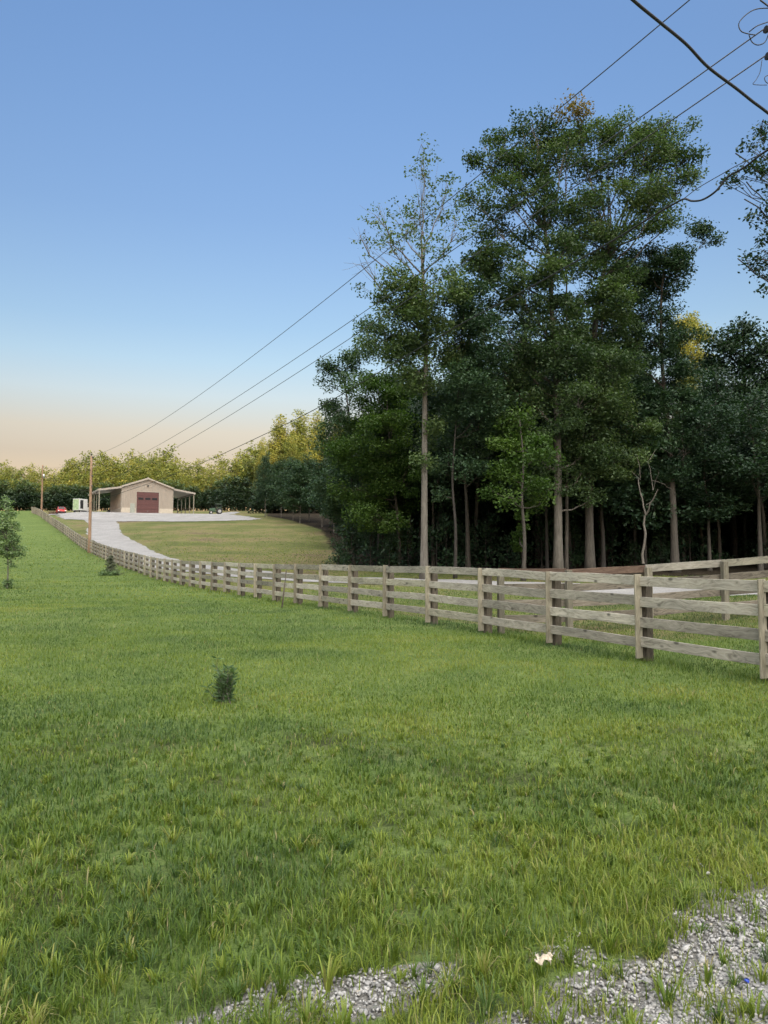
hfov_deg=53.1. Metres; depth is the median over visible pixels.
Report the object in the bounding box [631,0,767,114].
service cable
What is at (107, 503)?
shrub
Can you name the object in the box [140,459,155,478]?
tree
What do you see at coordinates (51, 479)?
tree
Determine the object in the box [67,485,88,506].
shrub
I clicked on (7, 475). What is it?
tree
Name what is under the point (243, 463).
tree
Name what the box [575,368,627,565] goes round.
forest tree
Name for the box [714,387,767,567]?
forest tree
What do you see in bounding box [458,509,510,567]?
understory sapling
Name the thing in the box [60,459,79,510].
tree
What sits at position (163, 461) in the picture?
tree
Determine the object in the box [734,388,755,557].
forest tree
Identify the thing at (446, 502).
forest tree
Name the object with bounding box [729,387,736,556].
forest tree
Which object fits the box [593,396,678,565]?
forest tree
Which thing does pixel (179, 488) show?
shrub
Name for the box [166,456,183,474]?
tree
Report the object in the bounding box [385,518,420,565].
understory sapling
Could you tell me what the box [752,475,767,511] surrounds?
forest tree
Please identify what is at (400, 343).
tree
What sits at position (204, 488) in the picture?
tree
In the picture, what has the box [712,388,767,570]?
forest tree
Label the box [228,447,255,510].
tree
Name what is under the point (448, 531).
thicket tree
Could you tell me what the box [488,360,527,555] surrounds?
forest tree
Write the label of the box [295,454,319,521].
meadow tree
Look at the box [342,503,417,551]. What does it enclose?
thicket tree
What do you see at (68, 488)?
shrub
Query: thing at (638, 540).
forest tree
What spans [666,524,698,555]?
understory sapling
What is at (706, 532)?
thicket tree
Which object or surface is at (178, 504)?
shrub
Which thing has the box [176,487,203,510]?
shrub
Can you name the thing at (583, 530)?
understory sapling
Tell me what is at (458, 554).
understory sapling
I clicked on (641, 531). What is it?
understory sapling
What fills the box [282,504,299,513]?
shrub
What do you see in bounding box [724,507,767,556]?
thicket tree
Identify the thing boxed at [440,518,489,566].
understory sapling
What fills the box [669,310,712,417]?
tree
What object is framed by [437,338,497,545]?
forest tree
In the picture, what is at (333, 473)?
meadow tree
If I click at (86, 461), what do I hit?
tree
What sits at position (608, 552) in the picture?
forest tree
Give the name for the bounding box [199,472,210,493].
tree
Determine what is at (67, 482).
tree
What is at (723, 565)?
plank fence
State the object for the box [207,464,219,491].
tree
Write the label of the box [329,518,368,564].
understory sapling
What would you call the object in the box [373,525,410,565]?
understory sapling
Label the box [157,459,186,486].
tree
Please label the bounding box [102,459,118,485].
tree
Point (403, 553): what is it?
understory sapling
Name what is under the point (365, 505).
forest tree
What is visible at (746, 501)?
forest tree
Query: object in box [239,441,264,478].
tree
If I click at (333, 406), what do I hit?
tree
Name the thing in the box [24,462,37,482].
tree
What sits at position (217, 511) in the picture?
tractor
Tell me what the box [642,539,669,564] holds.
understory sapling
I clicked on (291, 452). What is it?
meadow tree
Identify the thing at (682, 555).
forest tree
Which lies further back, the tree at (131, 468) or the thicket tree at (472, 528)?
the tree at (131, 468)
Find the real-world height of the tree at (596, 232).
34.239 m
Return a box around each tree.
[0,459,14,476]
[0,468,14,487]
[10,466,28,479]
[10,469,25,510]
[22,467,40,489]
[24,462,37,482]
[32,465,55,488]
[40,470,59,488]
[47,473,55,510]
[54,457,84,509]
[56,459,89,496]
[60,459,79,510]
[62,475,73,492]
[71,450,103,482]
[72,472,94,489]
[88,450,118,509]
[88,463,103,484]
[88,466,105,488]
[98,467,109,510]
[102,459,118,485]
[103,455,121,486]
[108,457,134,485]
[112,470,131,486]
[120,449,137,479]
[120,459,136,485]
[126,461,138,482]
[127,455,155,479]
[131,462,144,482]
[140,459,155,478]
[143,451,168,478]
[143,465,155,479]
[149,443,184,471]
[151,456,163,480]
[156,468,176,485]
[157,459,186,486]
[158,454,167,470]
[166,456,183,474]
[173,471,186,488]
[180,461,204,488]
[185,476,197,510]
[187,458,203,488]
[191,458,207,510]
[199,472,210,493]
[201,475,209,496]
[202,462,215,510]
[203,463,215,496]
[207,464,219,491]
[208,451,229,487]
[213,469,226,493]
[215,462,228,479]
[217,464,234,510]
[225,455,243,487]
[227,458,250,510]
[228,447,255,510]
[238,457,255,490]
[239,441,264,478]
[241,451,257,494]
[251,451,275,516]
[253,437,270,495]
[264,414,288,482]
[264,459,289,517]
[272,456,300,519]
[275,433,303,483]
[278,459,313,522]
[282,409,319,511]
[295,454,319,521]
[299,459,330,526]
[305,410,327,468]
[307,314,388,564]
[307,459,335,532]
[318,421,341,463]
[320,359,430,565]
[320,412,356,474]
[320,456,354,547]
[328,522,359,535]
[337,436,391,558]
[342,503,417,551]
[343,437,418,562]
[345,132,485,578]
[353,393,420,564]
[363,394,428,557]
[369,507,464,552]
[369,512,447,552]
[396,389,470,566]
[398,389,464,564]
[407,394,420,558]
[413,502,481,557]
[413,507,464,550]
[415,342,514,567]
[421,275,523,578]
[428,388,483,548]
[435,360,514,567]
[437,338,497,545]
[447,101,624,567]
[447,449,527,563]
[447,476,510,553]
[450,506,513,551]
[463,499,534,554]
[475,349,552,567]
[476,402,565,580]
[480,508,535,554]
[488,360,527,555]
[490,373,604,568]
[502,354,551,564]
[508,498,580,552]
[529,498,593,551]
[530,356,578,560]
[535,502,597,546]
[537,344,568,555]
[539,374,599,568]
[543,105,710,567]
[549,88,594,568]
[550,358,672,566]
[552,488,631,523]
[575,216,743,572]
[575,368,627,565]
[575,379,598,556]
[582,378,630,558]
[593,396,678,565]
[599,410,692,564]
[614,515,659,553]
[622,452,691,563]
[626,520,705,554]
[628,367,683,556]
[630,449,676,563]
[631,368,663,556]
[640,428,728,561]
[646,445,721,559]
[667,429,752,570]
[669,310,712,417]
[678,387,754,559]
[679,434,725,556]
[684,364,744,558]
[688,520,725,556]
[691,311,767,552]
[697,511,756,556]
[702,514,738,555]
[710,387,756,511]
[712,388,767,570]
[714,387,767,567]
[715,119,767,298]
[715,505,767,551]
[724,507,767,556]
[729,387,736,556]
[729,388,767,545]
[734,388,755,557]
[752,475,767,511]
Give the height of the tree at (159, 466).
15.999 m
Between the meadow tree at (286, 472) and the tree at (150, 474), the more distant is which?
the tree at (150, 474)
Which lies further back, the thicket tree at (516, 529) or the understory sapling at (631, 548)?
the thicket tree at (516, 529)
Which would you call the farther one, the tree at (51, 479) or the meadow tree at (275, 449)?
the tree at (51, 479)
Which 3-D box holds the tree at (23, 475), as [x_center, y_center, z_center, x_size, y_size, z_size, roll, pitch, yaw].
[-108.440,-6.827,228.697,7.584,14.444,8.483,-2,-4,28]
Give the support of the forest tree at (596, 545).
on the ground at (284, 527)
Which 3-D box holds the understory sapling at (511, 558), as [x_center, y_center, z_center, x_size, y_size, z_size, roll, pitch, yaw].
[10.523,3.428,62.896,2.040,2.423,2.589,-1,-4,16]
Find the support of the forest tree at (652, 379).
on the ground at (284, 527)
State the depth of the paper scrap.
3.14 m
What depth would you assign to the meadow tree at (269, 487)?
145.62 m
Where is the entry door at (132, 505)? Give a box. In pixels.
[130,503,134,512]
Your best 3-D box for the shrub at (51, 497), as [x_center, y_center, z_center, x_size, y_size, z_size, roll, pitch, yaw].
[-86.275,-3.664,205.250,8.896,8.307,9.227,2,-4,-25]
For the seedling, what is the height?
0.598 m
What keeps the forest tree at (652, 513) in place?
on the ground at (284, 527)
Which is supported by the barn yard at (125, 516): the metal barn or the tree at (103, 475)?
the metal barn
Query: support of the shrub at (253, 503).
on the ground at (284, 527)
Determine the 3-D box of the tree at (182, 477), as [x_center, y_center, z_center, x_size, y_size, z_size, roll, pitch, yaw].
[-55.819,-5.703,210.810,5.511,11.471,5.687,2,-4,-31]
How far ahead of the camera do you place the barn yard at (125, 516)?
147.51 m
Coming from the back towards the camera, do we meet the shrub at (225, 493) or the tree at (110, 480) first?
the tree at (110, 480)
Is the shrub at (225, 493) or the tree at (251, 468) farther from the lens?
the tree at (251, 468)
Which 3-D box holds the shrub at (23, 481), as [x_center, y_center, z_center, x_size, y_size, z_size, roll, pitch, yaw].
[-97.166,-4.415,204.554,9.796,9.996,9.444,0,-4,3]
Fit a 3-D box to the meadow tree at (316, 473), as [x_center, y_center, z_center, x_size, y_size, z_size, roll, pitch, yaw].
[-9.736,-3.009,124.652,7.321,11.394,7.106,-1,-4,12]
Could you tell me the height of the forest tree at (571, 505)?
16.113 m
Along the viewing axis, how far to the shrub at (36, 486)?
206.91 m
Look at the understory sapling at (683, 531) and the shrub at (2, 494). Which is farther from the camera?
the shrub at (2, 494)
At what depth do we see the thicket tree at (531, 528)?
82.22 m
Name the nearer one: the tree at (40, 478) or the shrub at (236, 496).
the shrub at (236, 496)
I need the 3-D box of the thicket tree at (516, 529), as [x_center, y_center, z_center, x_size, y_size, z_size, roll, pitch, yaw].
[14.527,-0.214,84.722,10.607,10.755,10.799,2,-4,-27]
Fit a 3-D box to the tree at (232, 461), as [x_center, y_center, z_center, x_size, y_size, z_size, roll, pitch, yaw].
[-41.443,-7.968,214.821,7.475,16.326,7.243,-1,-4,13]
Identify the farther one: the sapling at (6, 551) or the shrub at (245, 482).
the shrub at (245, 482)
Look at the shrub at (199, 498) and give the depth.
203.13 m
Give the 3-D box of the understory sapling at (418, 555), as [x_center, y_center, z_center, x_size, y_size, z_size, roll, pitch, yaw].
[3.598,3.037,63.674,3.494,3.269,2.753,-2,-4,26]
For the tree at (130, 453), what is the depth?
230.12 m
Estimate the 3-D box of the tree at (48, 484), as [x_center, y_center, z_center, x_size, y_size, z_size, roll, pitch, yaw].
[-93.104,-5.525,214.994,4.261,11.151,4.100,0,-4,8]
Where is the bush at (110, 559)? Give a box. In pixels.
[105,555,119,571]
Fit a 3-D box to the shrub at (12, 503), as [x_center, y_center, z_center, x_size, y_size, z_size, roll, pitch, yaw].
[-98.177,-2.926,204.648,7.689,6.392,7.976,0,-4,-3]
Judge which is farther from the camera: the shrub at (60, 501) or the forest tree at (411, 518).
the shrub at (60, 501)
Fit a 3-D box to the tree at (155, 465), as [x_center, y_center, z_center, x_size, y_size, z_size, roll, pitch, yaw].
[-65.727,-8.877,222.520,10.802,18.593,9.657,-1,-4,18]
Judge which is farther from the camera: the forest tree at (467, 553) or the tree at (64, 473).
the tree at (64, 473)
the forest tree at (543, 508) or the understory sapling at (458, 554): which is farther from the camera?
the forest tree at (543, 508)
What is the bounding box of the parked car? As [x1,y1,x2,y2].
[56,507,65,513]
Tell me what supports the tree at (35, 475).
on the ground at (284, 527)
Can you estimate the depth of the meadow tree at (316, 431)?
192.53 m
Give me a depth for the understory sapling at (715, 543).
73.29 m
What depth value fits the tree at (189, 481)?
212.44 m
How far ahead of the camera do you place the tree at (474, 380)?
50.55 m
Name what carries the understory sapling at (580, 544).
on the ground at (284, 527)
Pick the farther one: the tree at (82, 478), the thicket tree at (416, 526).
the tree at (82, 478)
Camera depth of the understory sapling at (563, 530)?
62.05 m
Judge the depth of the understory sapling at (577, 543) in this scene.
68.38 m
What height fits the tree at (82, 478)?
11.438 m
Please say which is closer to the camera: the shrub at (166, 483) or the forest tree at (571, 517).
the forest tree at (571, 517)
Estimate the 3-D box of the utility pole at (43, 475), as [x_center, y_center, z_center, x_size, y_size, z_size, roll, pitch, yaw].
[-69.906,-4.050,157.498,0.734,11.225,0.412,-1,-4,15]
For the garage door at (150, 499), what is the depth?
160.35 m
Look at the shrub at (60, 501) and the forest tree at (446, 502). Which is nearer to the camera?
the forest tree at (446, 502)
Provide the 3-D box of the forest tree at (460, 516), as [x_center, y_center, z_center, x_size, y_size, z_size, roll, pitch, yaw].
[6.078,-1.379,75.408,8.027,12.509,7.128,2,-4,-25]
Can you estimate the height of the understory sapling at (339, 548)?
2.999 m
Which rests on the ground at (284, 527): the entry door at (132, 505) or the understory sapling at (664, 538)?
the understory sapling at (664, 538)
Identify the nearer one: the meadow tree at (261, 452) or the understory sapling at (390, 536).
the understory sapling at (390, 536)
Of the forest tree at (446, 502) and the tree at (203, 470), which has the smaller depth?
the forest tree at (446, 502)
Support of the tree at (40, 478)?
on the ground at (284, 527)
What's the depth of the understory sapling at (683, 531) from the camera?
61.56 m
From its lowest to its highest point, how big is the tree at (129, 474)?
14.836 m
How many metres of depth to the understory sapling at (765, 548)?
62.12 m
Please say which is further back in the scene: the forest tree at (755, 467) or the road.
the forest tree at (755, 467)
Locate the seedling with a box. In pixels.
[199,656,239,703]
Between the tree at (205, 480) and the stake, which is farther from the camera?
the tree at (205, 480)
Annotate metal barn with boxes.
[88,477,195,513]
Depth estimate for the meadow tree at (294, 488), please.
131.66 m
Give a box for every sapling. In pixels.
[0,494,28,588]
[321,534,351,564]
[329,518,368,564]
[349,522,398,565]
[367,529,409,565]
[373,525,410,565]
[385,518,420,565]
[409,516,466,566]
[409,532,441,565]
[428,503,472,566]
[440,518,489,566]
[440,524,482,567]
[450,544,465,566]
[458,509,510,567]
[464,520,502,566]
[493,530,521,568]
[500,542,520,566]
[505,511,553,567]
[531,514,584,567]
[549,517,584,567]
[563,518,596,552]
[563,527,595,560]
[563,530,595,562]
[594,506,640,566]
[616,533,641,565]
[630,532,663,563]
[636,524,670,555]
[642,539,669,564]
[647,519,678,563]
[666,508,727,562]
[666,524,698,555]
[678,533,705,561]
[691,522,727,555]
[691,529,733,560]
[705,536,730,558]
[747,528,767,557]
[749,521,767,566]
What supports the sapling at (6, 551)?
on the ground at (284, 527)
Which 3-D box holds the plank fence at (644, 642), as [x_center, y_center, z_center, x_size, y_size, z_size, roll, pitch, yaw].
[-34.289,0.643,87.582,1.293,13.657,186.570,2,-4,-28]
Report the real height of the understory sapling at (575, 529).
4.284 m
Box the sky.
[0,0,767,510]
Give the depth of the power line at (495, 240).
16.62 m
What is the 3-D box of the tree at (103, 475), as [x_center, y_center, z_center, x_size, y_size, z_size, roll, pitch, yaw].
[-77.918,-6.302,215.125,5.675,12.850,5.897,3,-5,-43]
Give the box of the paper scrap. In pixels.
[534,952,552,965]
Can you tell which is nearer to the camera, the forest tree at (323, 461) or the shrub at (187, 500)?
the forest tree at (323, 461)
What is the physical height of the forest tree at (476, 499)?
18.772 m
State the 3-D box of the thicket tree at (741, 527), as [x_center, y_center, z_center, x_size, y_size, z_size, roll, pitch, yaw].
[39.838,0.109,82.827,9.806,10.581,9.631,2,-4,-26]
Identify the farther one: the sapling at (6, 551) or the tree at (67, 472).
the tree at (67, 472)
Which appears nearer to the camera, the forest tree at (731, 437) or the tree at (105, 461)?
the forest tree at (731, 437)
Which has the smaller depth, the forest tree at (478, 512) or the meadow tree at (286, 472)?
the forest tree at (478, 512)
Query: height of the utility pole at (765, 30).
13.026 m
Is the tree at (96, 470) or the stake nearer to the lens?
the stake
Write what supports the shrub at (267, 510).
on the ground at (284, 527)
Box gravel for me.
[180,858,767,1023]
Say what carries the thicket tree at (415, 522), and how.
on the ground at (284, 527)
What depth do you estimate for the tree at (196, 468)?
234.00 m
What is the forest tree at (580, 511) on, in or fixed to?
on the ground at (284, 527)
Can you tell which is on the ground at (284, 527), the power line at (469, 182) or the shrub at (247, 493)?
the shrub at (247, 493)
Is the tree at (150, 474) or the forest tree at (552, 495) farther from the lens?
the tree at (150, 474)
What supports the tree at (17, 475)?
on the ground at (284, 527)
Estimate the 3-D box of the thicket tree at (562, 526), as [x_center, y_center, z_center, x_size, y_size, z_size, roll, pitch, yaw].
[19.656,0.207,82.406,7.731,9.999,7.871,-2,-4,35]
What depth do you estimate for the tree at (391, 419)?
58.98 m
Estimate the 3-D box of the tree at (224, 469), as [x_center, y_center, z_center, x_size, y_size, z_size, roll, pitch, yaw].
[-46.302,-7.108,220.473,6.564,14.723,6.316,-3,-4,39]
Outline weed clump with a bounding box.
[98,568,122,575]
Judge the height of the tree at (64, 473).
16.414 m
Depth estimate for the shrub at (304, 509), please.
167.04 m
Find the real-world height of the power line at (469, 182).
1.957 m
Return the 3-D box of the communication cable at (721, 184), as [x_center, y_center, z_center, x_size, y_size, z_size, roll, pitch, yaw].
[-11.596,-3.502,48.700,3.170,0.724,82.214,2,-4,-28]
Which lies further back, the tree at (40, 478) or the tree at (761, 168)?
the tree at (40, 478)
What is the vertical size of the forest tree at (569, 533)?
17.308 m
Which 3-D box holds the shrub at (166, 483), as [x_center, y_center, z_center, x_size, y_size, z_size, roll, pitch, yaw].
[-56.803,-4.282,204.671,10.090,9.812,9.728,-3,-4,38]
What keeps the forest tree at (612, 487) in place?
on the ground at (284, 527)
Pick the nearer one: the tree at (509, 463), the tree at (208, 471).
the tree at (509, 463)
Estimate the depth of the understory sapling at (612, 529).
62.76 m
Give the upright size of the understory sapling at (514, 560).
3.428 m
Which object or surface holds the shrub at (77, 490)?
on the ground at (284, 527)
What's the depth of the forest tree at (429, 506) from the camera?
66.12 m
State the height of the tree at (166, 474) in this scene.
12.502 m
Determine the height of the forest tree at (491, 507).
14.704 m
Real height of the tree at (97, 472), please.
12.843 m
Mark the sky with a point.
(183, 183)
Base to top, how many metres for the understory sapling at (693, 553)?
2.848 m
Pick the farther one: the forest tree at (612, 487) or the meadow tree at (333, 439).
the meadow tree at (333, 439)
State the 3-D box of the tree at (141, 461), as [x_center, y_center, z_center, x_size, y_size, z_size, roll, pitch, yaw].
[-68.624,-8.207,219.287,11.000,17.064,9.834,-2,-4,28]
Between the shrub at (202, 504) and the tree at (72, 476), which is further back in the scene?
the tree at (72, 476)
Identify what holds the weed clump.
on the ground at (284, 527)
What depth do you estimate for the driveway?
79.15 m
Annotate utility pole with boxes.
[41,465,44,510]
[87,454,93,552]
[738,0,767,84]
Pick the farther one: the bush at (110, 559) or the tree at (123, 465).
the tree at (123, 465)
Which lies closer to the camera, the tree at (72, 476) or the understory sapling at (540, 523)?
the understory sapling at (540, 523)
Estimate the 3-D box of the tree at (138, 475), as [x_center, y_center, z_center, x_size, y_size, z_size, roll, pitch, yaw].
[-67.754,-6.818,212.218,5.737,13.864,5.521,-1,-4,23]
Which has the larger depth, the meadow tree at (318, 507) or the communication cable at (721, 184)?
the meadow tree at (318, 507)
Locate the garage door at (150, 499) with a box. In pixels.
[136,492,158,512]
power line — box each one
[91,0,689,456]
[91,29,763,475]
[95,56,764,484]
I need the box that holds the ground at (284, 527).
[0,511,767,1023]
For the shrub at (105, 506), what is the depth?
203.77 m
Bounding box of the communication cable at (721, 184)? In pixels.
[91,149,767,502]
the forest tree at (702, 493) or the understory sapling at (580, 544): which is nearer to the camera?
the forest tree at (702, 493)
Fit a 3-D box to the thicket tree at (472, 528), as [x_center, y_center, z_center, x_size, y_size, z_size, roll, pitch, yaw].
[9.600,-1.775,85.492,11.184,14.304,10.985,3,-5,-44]
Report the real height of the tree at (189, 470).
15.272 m
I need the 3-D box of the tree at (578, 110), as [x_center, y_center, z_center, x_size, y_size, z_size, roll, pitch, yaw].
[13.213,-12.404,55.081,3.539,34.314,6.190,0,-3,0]
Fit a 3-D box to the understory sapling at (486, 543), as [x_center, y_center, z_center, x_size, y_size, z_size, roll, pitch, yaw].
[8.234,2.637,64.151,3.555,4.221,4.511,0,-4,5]
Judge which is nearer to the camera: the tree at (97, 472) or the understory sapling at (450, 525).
the understory sapling at (450, 525)
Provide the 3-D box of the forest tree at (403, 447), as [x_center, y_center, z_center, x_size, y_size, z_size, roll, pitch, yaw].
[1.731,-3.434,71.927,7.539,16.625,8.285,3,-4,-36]
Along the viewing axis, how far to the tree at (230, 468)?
221.28 m
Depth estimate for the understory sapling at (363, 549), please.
59.58 m
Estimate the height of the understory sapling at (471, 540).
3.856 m
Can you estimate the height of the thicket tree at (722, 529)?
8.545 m
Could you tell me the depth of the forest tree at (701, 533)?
71.49 m
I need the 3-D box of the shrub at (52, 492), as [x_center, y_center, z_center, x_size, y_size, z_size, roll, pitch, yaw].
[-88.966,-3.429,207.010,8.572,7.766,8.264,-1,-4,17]
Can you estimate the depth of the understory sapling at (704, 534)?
81.60 m
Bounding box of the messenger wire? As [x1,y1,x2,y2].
[685,155,757,197]
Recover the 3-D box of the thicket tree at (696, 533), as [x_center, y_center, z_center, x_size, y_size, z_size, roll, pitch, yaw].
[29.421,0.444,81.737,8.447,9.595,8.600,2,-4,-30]
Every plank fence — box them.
[31,507,767,680]
[497,556,767,633]
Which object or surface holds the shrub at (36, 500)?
on the ground at (284, 527)
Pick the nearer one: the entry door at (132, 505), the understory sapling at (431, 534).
the understory sapling at (431, 534)
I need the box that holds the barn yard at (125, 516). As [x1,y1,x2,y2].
[49,512,260,521]
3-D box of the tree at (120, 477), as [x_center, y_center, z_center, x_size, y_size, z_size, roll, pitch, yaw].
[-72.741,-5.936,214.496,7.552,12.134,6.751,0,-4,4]
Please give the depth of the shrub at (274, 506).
166.65 m
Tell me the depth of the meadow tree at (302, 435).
186.46 m
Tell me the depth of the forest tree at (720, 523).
80.25 m
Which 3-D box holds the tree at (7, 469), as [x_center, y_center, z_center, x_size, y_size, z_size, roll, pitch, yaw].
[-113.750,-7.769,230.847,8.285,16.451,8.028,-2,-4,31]
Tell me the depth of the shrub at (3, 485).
205.53 m
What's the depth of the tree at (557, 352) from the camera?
52.98 m
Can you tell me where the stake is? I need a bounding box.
[281,570,286,607]
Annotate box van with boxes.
[73,499,88,511]
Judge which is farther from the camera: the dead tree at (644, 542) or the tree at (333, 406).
the tree at (333, 406)
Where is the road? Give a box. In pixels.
[610,942,767,1023]
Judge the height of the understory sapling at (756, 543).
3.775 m
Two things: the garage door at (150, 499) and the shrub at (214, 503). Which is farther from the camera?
the shrub at (214, 503)
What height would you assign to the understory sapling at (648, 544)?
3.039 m
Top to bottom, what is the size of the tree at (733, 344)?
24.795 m
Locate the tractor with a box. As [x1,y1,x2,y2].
[209,504,222,513]
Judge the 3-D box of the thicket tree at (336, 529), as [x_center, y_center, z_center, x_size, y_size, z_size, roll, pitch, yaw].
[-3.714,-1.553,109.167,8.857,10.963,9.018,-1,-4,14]
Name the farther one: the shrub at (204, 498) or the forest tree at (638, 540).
the shrub at (204, 498)
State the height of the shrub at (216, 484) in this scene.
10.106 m
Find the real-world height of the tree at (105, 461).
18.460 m
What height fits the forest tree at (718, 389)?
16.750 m
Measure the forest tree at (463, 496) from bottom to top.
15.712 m
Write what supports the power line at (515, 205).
attached to the utility pole at (765, 30)
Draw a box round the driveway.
[85,520,756,596]
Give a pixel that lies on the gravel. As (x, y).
(652, 1005)
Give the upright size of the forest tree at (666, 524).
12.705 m
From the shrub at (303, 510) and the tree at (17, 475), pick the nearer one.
the shrub at (303, 510)
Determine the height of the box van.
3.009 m
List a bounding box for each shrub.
[0,479,14,510]
[0,486,14,510]
[0,490,25,510]
[2,477,33,510]
[7,482,43,510]
[19,482,40,510]
[25,492,47,510]
[43,485,60,510]
[44,483,70,510]
[48,489,72,510]
[55,484,82,510]
[65,485,88,510]
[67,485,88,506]
[84,487,108,510]
[93,482,114,509]
[100,493,109,509]
[104,486,118,510]
[159,477,180,508]
[171,482,191,510]
[173,498,191,510]
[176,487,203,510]
[182,485,203,510]
[191,491,208,510]
[200,478,232,510]
[200,489,214,510]
[205,492,225,510]
[209,474,247,510]
[222,476,254,510]
[222,486,245,510]
[233,487,255,510]
[243,481,278,513]
[244,483,284,512]
[257,498,289,513]
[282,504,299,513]
[292,504,313,513]
[295,503,316,512]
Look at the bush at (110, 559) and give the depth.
54.27 m
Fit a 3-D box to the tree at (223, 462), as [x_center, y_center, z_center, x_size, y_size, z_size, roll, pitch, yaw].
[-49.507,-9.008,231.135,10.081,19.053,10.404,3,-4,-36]
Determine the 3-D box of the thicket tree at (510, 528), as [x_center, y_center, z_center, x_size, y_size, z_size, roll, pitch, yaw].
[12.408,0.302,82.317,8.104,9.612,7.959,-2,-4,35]
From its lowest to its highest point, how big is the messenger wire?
0.148 m
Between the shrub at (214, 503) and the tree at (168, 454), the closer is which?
the shrub at (214, 503)
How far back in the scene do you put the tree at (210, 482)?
210.75 m
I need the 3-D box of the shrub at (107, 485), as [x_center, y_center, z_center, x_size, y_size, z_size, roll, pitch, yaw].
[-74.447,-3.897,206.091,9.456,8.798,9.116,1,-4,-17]
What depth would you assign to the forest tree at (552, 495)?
69.82 m
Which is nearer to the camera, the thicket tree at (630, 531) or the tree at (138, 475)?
the thicket tree at (630, 531)
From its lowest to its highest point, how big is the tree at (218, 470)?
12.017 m
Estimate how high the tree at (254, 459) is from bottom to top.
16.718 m
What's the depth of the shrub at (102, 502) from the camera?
202.76 m
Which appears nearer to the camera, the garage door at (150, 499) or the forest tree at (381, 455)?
the forest tree at (381, 455)
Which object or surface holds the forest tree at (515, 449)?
on the ground at (284, 527)
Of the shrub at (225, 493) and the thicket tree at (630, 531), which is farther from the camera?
the shrub at (225, 493)
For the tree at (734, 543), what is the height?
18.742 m
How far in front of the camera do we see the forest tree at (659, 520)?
67.14 m
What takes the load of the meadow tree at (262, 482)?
on the ground at (284, 527)
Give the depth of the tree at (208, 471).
230.52 m
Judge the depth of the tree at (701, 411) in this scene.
56.99 m
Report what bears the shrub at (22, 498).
on the ground at (284, 527)
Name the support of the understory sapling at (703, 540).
on the ground at (284, 527)
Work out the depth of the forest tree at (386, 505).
66.94 m
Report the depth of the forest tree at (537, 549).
66.76 m
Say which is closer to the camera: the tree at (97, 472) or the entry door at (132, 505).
the entry door at (132, 505)

